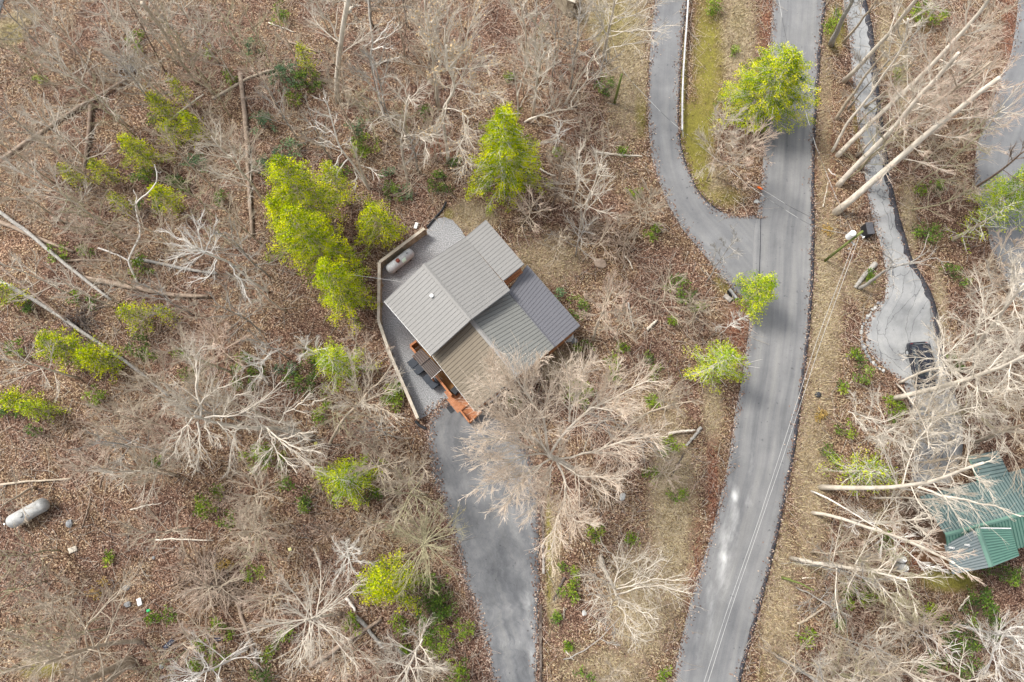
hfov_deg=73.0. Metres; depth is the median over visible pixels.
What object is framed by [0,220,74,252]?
fallen log
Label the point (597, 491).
sapling
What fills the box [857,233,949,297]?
leaning tree
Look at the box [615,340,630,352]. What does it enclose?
tiny shrub
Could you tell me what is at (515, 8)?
bare tree
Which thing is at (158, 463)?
tiny shrub
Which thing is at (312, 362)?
shrub
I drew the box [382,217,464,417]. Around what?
patio
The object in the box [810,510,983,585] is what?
bare tree
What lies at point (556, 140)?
dead tree
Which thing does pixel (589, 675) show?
shrub
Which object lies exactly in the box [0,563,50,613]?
bare tree
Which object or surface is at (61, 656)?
bare tree
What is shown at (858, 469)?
pine tree
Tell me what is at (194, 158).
shrub
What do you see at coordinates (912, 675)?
bare tree
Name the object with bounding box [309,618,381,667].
fallen log
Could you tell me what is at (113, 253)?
fallen log
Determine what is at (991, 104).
bare tree
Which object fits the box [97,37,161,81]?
sapling
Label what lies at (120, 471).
bare tree
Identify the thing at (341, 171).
shrub
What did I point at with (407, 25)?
sapling
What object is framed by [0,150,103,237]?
bare tree
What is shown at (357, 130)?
shrub
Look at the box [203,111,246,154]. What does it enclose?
sapling
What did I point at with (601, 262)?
boulder
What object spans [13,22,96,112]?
bare tree
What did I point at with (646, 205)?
bare tree
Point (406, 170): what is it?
sapling
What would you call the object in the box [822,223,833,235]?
grass tussock
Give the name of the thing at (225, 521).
shrub
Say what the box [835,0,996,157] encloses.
bare tree
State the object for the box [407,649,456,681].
bare tree
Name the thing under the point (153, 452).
sapling
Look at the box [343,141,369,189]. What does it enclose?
snag
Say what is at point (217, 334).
bare tree
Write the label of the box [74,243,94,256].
shrub
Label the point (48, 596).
bare tree
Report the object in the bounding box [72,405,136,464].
bare tree
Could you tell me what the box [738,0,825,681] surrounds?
road kerb
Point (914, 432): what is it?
sapling
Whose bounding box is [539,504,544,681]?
timber edging
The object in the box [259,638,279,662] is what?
shrub
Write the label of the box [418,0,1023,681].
blown leaves
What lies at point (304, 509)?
tiny shrub
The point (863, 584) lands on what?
bare tree
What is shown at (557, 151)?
tiny shrub
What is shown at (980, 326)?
bare tree
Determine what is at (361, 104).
bare tree
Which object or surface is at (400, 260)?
propane tank
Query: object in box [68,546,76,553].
paper scrap
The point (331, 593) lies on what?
sapling
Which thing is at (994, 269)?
sapling
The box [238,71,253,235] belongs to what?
fallen log
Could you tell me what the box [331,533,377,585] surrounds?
bare tree
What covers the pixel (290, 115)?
sapling
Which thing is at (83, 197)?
sapling
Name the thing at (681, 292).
shrub
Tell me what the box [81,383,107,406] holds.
shrub
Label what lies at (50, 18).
bare tree
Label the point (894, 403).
shrub
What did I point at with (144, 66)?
bare tree
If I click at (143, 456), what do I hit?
bare tree
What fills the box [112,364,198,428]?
bare tree
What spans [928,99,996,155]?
bare tree
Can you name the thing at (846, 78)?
bare tree
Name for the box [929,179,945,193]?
shrub
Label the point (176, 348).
bare tree
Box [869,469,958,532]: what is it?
bare tree
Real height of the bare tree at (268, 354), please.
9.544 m
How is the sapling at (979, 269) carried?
on the ground at (672, 240)
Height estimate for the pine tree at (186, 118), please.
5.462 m
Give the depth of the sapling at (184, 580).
61.95 m
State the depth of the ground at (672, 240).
70.99 m
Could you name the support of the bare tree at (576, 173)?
on the ground at (672, 240)
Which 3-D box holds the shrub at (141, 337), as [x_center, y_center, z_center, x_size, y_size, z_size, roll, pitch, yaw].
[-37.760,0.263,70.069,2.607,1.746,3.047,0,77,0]
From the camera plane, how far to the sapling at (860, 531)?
63.31 m
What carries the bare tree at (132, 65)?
on the ground at (672, 240)
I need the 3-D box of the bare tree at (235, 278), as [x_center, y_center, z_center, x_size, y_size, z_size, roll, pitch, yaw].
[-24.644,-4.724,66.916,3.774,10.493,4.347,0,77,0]
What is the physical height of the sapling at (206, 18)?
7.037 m
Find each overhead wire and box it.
[601,2,845,233]
[704,241,854,680]
[708,238,858,681]
[779,2,851,229]
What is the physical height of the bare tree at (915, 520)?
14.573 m
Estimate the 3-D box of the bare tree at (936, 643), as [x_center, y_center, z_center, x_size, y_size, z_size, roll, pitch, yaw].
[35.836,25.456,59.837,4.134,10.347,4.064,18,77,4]
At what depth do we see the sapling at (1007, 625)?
61.67 m
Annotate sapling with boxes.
[1,50,42,93]
[5,113,64,155]
[6,562,56,603]
[8,539,59,582]
[12,309,56,336]
[13,149,56,179]
[14,200,59,231]
[18,23,58,61]
[18,415,65,459]
[27,106,66,135]
[53,210,91,238]
[56,42,96,72]
[63,188,99,210]
[68,2,104,26]
[93,55,134,99]
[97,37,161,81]
[109,263,149,296]
[119,450,174,490]
[138,439,174,473]
[139,82,149,97]
[149,337,181,376]
[152,230,200,266]
[165,446,200,473]
[166,549,214,584]
[170,393,210,423]
[174,290,208,326]
[176,564,216,607]
[183,0,221,43]
[184,372,232,406]
[185,241,219,274]
[195,339,223,354]
[196,388,249,424]
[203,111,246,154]
[208,487,235,512]
[218,1,252,45]
[232,491,270,516]
[233,126,265,163]
[243,286,275,311]
[249,503,277,530]
[266,401,300,431]
[278,99,306,135]
[307,129,337,159]
[310,513,351,540]
[323,572,354,618]
[323,602,348,637]
[339,419,376,454]
[347,24,368,57]
[347,151,372,185]
[350,645,392,681]
[355,531,386,558]
[366,27,397,68]
[370,435,407,464]
[370,465,413,502]
[374,629,408,679]
[379,56,417,100]
[379,498,414,530]
[385,6,422,51]
[388,159,426,197]
[404,516,434,538]
[409,0,433,32]
[536,225,571,266]
[546,139,574,182]
[556,53,588,99]
[568,81,597,120]
[577,113,604,146]
[580,470,614,507]
[581,119,626,160]
[622,350,650,372]
[803,643,845,678]
[805,612,853,657]
[807,580,847,607]
[812,624,877,678]
[831,508,876,547]
[834,599,870,633]
[860,545,887,568]
[867,553,904,590]
[873,118,894,159]
[876,618,920,651]
[888,500,924,536]
[899,421,949,454]
[908,28,954,68]
[911,428,952,452]
[912,374,951,408]
[917,363,963,394]
[921,69,961,97]
[923,45,960,81]
[948,175,995,215]
[957,252,998,288]
[973,252,1011,281]
[986,607,1023,649]
[994,360,1023,385]
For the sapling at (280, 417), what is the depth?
65.13 m
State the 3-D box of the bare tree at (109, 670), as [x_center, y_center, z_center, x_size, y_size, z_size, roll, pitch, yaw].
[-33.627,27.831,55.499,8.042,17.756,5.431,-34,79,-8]
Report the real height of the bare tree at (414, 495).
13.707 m
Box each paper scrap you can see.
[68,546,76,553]
[136,597,141,605]
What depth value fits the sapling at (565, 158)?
70.91 m
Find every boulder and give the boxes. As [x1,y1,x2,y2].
[66,519,71,527]
[594,258,605,267]
[619,493,625,500]
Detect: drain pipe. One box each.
[414,420,426,429]
[426,202,446,227]
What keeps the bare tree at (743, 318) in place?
on the ground at (672, 240)
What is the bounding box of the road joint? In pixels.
[757,218,760,301]
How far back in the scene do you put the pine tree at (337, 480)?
63.77 m
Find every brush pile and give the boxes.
[55,299,108,343]
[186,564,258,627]
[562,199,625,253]
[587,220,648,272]
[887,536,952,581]
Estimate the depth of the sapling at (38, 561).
62.22 m
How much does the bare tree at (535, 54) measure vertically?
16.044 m
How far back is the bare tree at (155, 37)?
71.53 m
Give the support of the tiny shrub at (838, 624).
on the ground at (672, 240)
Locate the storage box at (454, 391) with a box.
[450,386,459,395]
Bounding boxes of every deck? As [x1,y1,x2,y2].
[410,340,481,423]
[918,520,948,569]
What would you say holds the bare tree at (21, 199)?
on the ground at (672, 240)
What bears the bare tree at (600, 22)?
on the ground at (672, 240)
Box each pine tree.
[0,278,34,307]
[0,385,48,416]
[14,398,71,425]
[33,326,110,373]
[56,162,90,191]
[72,340,126,384]
[86,157,129,186]
[106,189,137,217]
[113,299,157,339]
[116,132,176,175]
[144,90,178,124]
[146,182,187,217]
[150,303,178,327]
[155,117,191,152]
[164,73,201,106]
[174,109,214,146]
[259,153,348,236]
[262,196,313,255]
[263,200,367,288]
[294,40,321,82]
[299,336,380,398]
[311,255,382,336]
[315,448,389,509]
[317,159,371,206]
[350,547,431,615]
[351,198,406,256]
[464,100,554,215]
[679,338,757,394]
[708,40,821,134]
[731,271,778,325]
[815,442,910,497]
[944,195,1020,253]
[965,163,1023,232]
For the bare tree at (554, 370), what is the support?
on the ground at (672, 240)
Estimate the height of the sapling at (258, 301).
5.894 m
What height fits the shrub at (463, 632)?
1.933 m
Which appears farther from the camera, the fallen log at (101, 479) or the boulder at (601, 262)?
the boulder at (601, 262)
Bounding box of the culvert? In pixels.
[723,288,736,301]
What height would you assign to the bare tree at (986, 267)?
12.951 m
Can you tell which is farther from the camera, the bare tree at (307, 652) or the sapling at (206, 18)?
the sapling at (206, 18)
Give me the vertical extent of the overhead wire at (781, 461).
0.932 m
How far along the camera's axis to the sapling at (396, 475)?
63.48 m
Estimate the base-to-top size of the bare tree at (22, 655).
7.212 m
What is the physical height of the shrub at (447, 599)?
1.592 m
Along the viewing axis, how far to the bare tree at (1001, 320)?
65.70 m
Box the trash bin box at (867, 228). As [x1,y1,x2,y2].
[860,222,874,237]
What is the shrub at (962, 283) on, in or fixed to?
on the ground at (672, 240)
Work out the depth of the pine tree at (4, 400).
66.39 m
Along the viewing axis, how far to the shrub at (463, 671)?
62.63 m
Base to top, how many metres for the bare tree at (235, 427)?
17.613 m
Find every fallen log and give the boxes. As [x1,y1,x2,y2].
[0,210,111,300]
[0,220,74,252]
[0,279,168,396]
[0,477,72,485]
[1,78,127,159]
[1,267,66,320]
[64,259,114,261]
[80,275,208,297]
[82,496,91,525]
[83,104,92,166]
[97,248,138,264]
[99,454,110,487]
[136,257,217,273]
[156,530,214,548]
[166,94,203,123]
[211,61,286,99]
[226,591,270,681]
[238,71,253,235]
[288,41,317,52]
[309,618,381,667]
[345,597,355,610]
[354,615,385,651]
[553,577,565,599]
[594,145,641,156]
[646,320,656,330]
[668,429,694,434]
[685,426,701,445]
[797,606,825,624]
[854,262,877,288]
[958,596,972,617]
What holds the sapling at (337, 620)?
on the ground at (672, 240)
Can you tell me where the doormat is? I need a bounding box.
[446,404,453,412]
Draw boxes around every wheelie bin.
[407,358,417,368]
[413,364,424,374]
[422,374,433,383]
[428,378,439,389]
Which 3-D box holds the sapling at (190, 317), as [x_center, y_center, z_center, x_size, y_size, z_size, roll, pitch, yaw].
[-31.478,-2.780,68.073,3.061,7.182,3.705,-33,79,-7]
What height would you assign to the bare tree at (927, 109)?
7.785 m
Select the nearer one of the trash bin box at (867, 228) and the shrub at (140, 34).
the trash bin box at (867, 228)
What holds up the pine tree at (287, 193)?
on the ground at (672, 240)
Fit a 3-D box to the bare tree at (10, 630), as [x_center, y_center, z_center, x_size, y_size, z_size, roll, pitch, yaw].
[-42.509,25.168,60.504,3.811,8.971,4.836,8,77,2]
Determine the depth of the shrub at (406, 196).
74.03 m
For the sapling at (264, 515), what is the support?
on the ground at (672, 240)
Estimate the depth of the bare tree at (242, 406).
61.05 m
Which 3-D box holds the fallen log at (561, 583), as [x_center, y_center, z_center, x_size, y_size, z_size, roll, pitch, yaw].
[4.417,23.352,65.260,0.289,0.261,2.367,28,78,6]
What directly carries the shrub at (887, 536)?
on the ground at (672, 240)
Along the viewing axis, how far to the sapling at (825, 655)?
60.86 m
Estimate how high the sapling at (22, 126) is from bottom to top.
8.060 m
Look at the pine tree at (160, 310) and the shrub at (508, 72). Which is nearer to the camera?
the pine tree at (160, 310)
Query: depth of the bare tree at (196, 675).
57.60 m
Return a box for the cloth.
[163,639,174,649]
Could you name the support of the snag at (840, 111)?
on the ground at (672, 240)
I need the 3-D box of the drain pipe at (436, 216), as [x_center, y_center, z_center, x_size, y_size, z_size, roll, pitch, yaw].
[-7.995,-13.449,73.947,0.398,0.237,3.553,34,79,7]
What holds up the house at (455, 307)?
on the ground at (672, 240)
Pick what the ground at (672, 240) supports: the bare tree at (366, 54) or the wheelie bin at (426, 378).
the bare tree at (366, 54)
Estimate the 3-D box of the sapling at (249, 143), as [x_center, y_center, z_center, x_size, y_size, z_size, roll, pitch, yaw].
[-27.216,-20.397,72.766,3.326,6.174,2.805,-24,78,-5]
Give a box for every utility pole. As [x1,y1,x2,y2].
[613,73,622,104]
[824,230,864,261]
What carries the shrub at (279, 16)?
on the ground at (672, 240)
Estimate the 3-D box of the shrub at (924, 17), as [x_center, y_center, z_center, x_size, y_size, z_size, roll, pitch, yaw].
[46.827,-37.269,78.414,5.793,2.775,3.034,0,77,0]
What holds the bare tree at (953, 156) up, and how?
on the ground at (672, 240)
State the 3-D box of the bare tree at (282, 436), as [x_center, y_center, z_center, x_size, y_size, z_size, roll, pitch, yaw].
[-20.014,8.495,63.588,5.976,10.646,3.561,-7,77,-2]
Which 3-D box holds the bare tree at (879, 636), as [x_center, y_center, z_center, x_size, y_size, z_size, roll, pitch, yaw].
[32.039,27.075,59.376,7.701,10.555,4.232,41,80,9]
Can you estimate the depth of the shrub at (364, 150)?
74.86 m
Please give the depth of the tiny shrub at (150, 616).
64.16 m
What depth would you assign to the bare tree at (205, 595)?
59.73 m
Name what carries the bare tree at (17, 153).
on the ground at (672, 240)
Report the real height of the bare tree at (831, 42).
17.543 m
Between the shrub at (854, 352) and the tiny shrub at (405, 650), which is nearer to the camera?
the tiny shrub at (405, 650)
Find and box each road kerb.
[677,0,721,211]
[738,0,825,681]
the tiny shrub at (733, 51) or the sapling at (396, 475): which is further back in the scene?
the tiny shrub at (733, 51)
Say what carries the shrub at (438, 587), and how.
on the ground at (672, 240)
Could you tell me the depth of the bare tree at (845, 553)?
59.35 m
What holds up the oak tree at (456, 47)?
on the ground at (672, 240)
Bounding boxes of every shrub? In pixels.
[0,405,21,417]
[1,296,35,313]
[3,336,26,357]
[23,423,42,436]
[32,74,49,84]
[46,241,69,262]
[65,289,81,305]
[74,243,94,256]
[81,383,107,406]
[84,576,110,600]
[85,293,99,310]
[101,549,115,567]
[123,332,150,356]
[125,29,144,52]
[128,253,154,277]
[129,167,157,183]
[133,198,160,211]
[140,350,158,362]
[143,611,161,626]
[145,112,167,125]
[150,455,161,467]
[157,604,176,626]
[165,173,190,194]
[169,344,186,357]
[174,366,194,381]
[182,153,207,172]
[186,639,231,671]
[193,492,217,519]
[202,43,214,59]
[208,617,236,640]
[209,483,223,500]
[214,188,228,206]
[214,508,235,530]
[215,558,233,570]
[221,68,238,85]
[229,351,265,390]
[237,441,287,474]
[240,561,265,581]
[243,34,264,55]
[245,654,274,681]
[249,110,277,136]
[252,153,273,172]
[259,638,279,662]
[268,60,306,93]
[269,0,290,25]
[271,135,304,159]
[274,361,296,377]
[275,473,294,491]
[276,624,295,644]
[281,361,319,395]
[284,91,303,106]
[290,65,323,92]
[294,485,312,505]
[297,501,312,512]
[306,355,325,367]
[310,400,330,427]
[333,162,353,179]
[341,610,361,635]
[344,115,367,137]
[349,132,381,157]
[358,488,385,504]
[378,166,395,177]
[381,384,399,412]
[382,179,402,200]
[385,378,404,406]
[387,614,410,639]
[395,182,412,200]
[398,641,412,654]
[413,589,448,637]
[416,102,430,119]
[420,573,450,610]
[422,622,454,659]
[427,168,447,194]
[432,589,458,616]
[435,181,454,194]
[442,657,469,681]
[445,152,464,167]
[452,616,475,641]
[503,71,514,82]
[505,395,521,408]
[550,609,562,625]
[551,147,563,156]
[554,287,567,298]
[556,559,579,592]
[556,584,580,605]
[562,380,593,409]
[563,640,574,652]
[567,293,589,320]
[570,339,594,352]
[572,665,595,681]
[585,525,605,543]
[593,73,615,97]
[603,350,622,382]
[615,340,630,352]
[616,146,630,156]
[624,531,639,547]
[625,186,642,197]
[641,350,654,363]
[642,223,662,242]
[642,466,659,481]
[644,393,662,408]
[648,364,661,382]
[656,665,672,681]
[659,433,685,457]
[662,272,697,304]
[665,487,688,503]
[666,313,676,324]
[705,0,723,15]
[729,44,740,56]
[796,626,818,649]
[814,407,827,422]
[818,442,840,461]
[821,5,843,34]
[832,614,847,633]
[833,418,858,438]
[836,378,849,394]
[840,581,879,610]
[846,346,861,359]
[852,353,876,384]
[865,267,875,283]
[878,530,893,556]
[882,394,908,423]
[892,60,903,80]
[899,0,950,25]
[910,219,945,245]
[913,183,928,195]
[917,649,943,674]
[920,602,952,627]
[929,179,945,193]
[937,624,984,679]
[938,262,962,281]
[946,354,965,371]
[957,272,973,288]
[957,586,1002,641]
[980,562,1023,586]
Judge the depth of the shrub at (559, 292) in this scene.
70.97 m
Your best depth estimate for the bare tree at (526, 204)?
68.78 m
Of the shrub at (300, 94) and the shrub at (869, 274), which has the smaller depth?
the shrub at (869, 274)
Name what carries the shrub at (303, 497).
on the ground at (672, 240)
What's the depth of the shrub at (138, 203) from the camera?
73.59 m
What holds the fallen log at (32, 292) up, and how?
on the fallen log at (44, 306)
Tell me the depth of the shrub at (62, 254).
72.09 m
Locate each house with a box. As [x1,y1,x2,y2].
[384,220,579,410]
[897,451,1023,573]
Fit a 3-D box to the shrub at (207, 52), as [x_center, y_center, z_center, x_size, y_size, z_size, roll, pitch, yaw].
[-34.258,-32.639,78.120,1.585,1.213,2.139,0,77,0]
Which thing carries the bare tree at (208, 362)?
on the ground at (672, 240)
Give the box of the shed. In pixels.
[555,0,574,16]
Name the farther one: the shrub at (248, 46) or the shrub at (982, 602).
the shrub at (248, 46)
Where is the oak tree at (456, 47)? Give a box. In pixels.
[408,0,514,182]
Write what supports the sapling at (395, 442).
on the ground at (672, 240)
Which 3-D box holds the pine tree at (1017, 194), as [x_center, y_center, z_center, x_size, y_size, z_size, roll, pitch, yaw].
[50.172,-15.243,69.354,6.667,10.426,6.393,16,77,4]
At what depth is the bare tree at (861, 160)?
62.16 m
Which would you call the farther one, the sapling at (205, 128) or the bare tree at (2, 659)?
the sapling at (205, 128)
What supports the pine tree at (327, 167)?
on the ground at (672, 240)
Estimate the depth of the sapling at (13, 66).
73.71 m
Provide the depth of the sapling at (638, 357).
67.17 m
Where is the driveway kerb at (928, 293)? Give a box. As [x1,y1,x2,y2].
[861,0,952,392]
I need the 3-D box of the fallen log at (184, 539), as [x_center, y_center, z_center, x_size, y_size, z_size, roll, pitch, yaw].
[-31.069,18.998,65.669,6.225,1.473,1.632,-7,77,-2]
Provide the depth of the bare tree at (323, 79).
71.07 m
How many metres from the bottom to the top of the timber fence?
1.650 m
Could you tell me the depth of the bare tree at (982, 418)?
61.58 m
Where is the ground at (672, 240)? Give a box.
[0,0,1023,681]
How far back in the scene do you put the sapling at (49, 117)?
72.89 m
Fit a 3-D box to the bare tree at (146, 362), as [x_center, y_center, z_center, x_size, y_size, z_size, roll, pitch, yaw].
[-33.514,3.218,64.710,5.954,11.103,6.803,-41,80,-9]
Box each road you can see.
[648,0,756,303]
[673,0,823,681]
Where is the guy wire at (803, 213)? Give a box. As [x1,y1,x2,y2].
[764,190,847,233]
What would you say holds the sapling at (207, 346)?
on the ground at (672, 240)
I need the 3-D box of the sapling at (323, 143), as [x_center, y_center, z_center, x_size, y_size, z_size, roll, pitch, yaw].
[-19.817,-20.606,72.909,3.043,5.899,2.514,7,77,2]
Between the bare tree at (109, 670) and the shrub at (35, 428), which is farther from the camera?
the shrub at (35, 428)
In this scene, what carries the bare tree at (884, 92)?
on the ground at (672, 240)
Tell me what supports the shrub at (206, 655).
on the ground at (672, 240)
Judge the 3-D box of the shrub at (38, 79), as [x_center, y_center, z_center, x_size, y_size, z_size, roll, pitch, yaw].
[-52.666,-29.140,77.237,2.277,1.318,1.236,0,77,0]
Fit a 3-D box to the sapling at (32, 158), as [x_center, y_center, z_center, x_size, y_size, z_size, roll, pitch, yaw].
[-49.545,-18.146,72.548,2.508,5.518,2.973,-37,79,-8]
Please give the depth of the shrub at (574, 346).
69.82 m
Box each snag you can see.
[122,0,164,71]
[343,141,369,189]
[513,55,532,120]
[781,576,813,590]
[835,50,893,119]
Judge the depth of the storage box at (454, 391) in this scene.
67.67 m
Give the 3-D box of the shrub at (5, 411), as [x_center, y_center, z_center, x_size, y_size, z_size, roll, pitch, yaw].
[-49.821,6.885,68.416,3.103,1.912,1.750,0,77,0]
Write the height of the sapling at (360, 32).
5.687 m
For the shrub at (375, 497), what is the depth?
66.72 m
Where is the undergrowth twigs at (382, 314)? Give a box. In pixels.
[0,0,1023,681]
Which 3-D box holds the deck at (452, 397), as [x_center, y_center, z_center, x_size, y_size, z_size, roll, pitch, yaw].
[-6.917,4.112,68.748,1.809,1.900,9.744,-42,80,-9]
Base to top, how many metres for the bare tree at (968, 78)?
21.912 m
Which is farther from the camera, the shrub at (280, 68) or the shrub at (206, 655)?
the shrub at (280, 68)
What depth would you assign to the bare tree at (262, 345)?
64.22 m
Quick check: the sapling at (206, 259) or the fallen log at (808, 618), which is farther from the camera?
the sapling at (206, 259)
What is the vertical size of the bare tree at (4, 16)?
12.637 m
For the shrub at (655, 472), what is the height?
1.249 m
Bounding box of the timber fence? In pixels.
[377,227,427,419]
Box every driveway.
[426,400,539,681]
[845,0,962,482]
[974,0,1023,302]
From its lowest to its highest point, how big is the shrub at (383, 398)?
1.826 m
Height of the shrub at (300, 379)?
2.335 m
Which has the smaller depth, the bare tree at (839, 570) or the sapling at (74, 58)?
the bare tree at (839, 570)
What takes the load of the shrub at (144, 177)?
on the ground at (672, 240)
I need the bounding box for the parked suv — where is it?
[905,341,936,389]
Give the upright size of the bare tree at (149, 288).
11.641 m
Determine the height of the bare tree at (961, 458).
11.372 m
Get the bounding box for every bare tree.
[0,0,55,60]
[0,30,54,86]
[0,92,54,164]
[0,124,54,183]
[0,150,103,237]
[0,152,68,223]
[0,248,72,308]
[0,335,78,400]
[0,523,59,597]
[0,555,156,681]
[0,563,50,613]
[0,599,54,657]
[0,648,18,675]
[1,601,105,674]
[5,623,72,680]
[6,0,91,74]
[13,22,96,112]
[13,89,113,173]
[14,569,101,625]
[17,0,86,57]
[25,127,103,188]
[27,652,134,681]
[32,34,128,126]
[37,262,116,314]
[43,176,129,241]
[44,86,91,146]
[52,444,120,498]
[59,639,141,681]
[60,209,136,253]
[63,71,135,136]
[66,421,195,478]
[69,0,153,67]
[71,242,133,303]
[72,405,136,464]
[78,392,168,444]
[87,442,171,510]
[90,6,172,101]
[90,32,149,94]
[98,41,171,115]
[98,196,205,269]
[104,0,178,63]
[110,502,194,563]
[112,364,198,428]
[117,639,203,681]
[118,0,207,84]
[120,347,204,410]
[122,436,195,494]
[123,39,177,108]
[124,270,198,321]
[135,0,197,55]
[136,325,300,479]
[141,417,195,465]
[142,125,214,187]
[143,1,217,80]
[146,0,219,68]
[150,323,234,385]
[150,525,256,635]
[151,163,223,223]
[154,202,268,300]
[158,604,258,673]
[161,626,262,681]
[167,36,214,95]
[173,339,237,389]
[173,374,241,448]
[173,552,246,612]
[181,99,265,193]
[182,308,251,374]
[184,11,235,82]
[184,66,234,116]
[187,377,284,437]
[189,201,246,250]
[192,0,256,76]
[194,119,266,207]
[199,211,284,285]
[200,274,268,345]
[203,185,267,247]
[209,119,268,179]
[217,1,286,92]
[217,455,288,527]
[217,501,295,564]
[222,500,292,567]
[225,255,286,311]
[228,386,336,476]
[228,524,281,573]
[232,48,284,115]
[235,564,305,632]
[236,547,372,680]
[238,328,309,368]
[238,341,281,391]
[253,78,303,137]
[258,414,325,456]
[266,1,306,71]
[291,92,340,171]
[294,334,329,374]
[294,439,338,493]
[295,0,339,42]
[296,0,390,103]
[305,383,373,441]
[310,615,392,681]
[315,64,369,146]
[316,43,366,105]
[321,340,414,445]
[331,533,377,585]
[333,386,396,450]
[337,325,392,374]
[338,35,404,112]
[339,37,415,131]
[340,69,384,138]
[344,511,385,552]
[345,434,410,497]
[349,410,411,446]
[362,0,385,25]
[364,70,445,182]
[365,0,412,26]
[365,614,450,681]
[370,0,424,56]
[372,463,447,545]
[373,497,468,603]
[379,94,425,151]
[379,451,432,512]
[390,0,459,110]
[391,122,426,172]
[401,21,465,105]
[402,106,455,165]
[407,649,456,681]
[417,99,451,162]
[455,333,680,577]
[488,25,552,94]
[497,0,552,73]
[505,32,561,116]
[511,10,559,83]
[511,185,557,232]
[517,0,557,52]
[523,136,581,208]
[540,0,579,60]
[540,7,581,77]
[540,348,594,396]
[544,135,603,206]
[548,210,601,260]
[554,391,635,444]
[556,0,607,89]
[558,145,619,227]
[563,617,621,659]
[564,35,604,103]
[570,530,700,651]
[575,269,633,340]
[576,39,623,90]
[578,204,628,263]
[585,0,685,61]
[597,298,649,353]
[597,656,629,681]
[613,176,673,246]
[621,373,703,448]
[624,418,677,471]
[635,262,699,324]
[643,449,684,492]
[684,290,719,335]
[693,99,754,180]
[703,223,745,281]
[707,116,782,188]
[711,310,748,334]
[755,634,858,681]
[775,645,876,681]
[781,530,910,604]
[789,510,955,636]
[790,584,849,623]
[799,635,898,681]
[806,524,893,590]
[806,637,911,681]
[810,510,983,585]
[811,490,948,575]
[814,642,856,681]
[817,414,1023,540]
[824,541,910,595]
[827,0,864,46]
[831,16,927,151]
[831,608,898,681]
[832,50,1023,215]
[833,4,941,109]
[834,487,942,559]
[834,647,901,681]
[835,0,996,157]
[835,35,986,187]
[840,97,931,179]
[842,0,890,43]
[842,0,954,82]
[845,386,923,451]
[846,626,951,681]
[852,44,924,123]
[856,36,1017,170]
[856,75,951,162]
[860,416,932,480]
[860,586,937,629]
[860,621,909,680]
[861,588,967,659]
[863,39,942,107]
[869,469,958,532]
[871,588,934,638]
[872,442,969,497]
[877,634,946,681]
[880,394,954,450]
[888,324,1023,422]
[889,377,997,443]
[893,73,977,117]
[896,365,969,457]
[897,612,967,669]
[898,337,1023,426]
[899,311,1021,408]
[904,176,981,219]
[906,92,953,130]
[910,104,1005,190]
[911,375,1019,439]
[912,113,975,171]
[912,431,998,486]
[912,637,999,681]
[918,57,989,125]
[923,0,1021,74]
[927,343,1023,456]
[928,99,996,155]
[938,271,1018,317]
[940,285,1023,374]
[943,1,1011,72]
[949,606,1023,662]
[952,70,1023,154]
[956,259,1023,370]
[956,610,1023,681]
[958,140,1023,197]
[959,310,1023,346]
[960,246,1023,299]
[960,333,1023,391]
[963,622,1023,667]
[968,356,1023,496]
[971,226,1023,291]
[974,291,1023,335]
[977,245,1023,310]
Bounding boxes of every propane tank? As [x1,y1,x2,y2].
[3,498,49,527]
[386,249,413,273]
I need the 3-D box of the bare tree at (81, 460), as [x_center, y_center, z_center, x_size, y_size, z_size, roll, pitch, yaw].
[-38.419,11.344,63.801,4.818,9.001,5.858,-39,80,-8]
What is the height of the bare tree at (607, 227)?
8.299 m
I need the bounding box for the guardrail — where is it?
[681,0,689,130]
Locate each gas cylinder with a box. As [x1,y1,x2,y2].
[893,554,906,563]
[894,563,908,571]
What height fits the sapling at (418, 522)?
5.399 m
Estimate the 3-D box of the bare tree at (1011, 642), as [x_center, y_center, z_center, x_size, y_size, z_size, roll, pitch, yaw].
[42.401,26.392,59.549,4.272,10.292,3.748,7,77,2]
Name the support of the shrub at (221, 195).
on the ground at (672, 240)
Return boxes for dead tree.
[127,164,160,282]
[309,90,381,192]
[363,0,401,118]
[524,59,606,146]
[540,118,571,151]
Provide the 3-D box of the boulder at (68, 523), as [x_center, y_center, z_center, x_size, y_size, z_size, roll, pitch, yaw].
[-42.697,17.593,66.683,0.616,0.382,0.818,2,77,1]
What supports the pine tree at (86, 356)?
on the ground at (672, 240)
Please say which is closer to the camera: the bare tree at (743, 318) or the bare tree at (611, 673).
the bare tree at (611, 673)
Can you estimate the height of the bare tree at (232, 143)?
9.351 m
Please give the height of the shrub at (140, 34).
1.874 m
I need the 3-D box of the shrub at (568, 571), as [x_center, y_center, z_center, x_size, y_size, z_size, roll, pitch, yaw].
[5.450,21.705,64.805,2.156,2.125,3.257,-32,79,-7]
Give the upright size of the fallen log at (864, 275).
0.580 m
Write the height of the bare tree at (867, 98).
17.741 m
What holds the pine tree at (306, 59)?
on the ground at (672, 240)

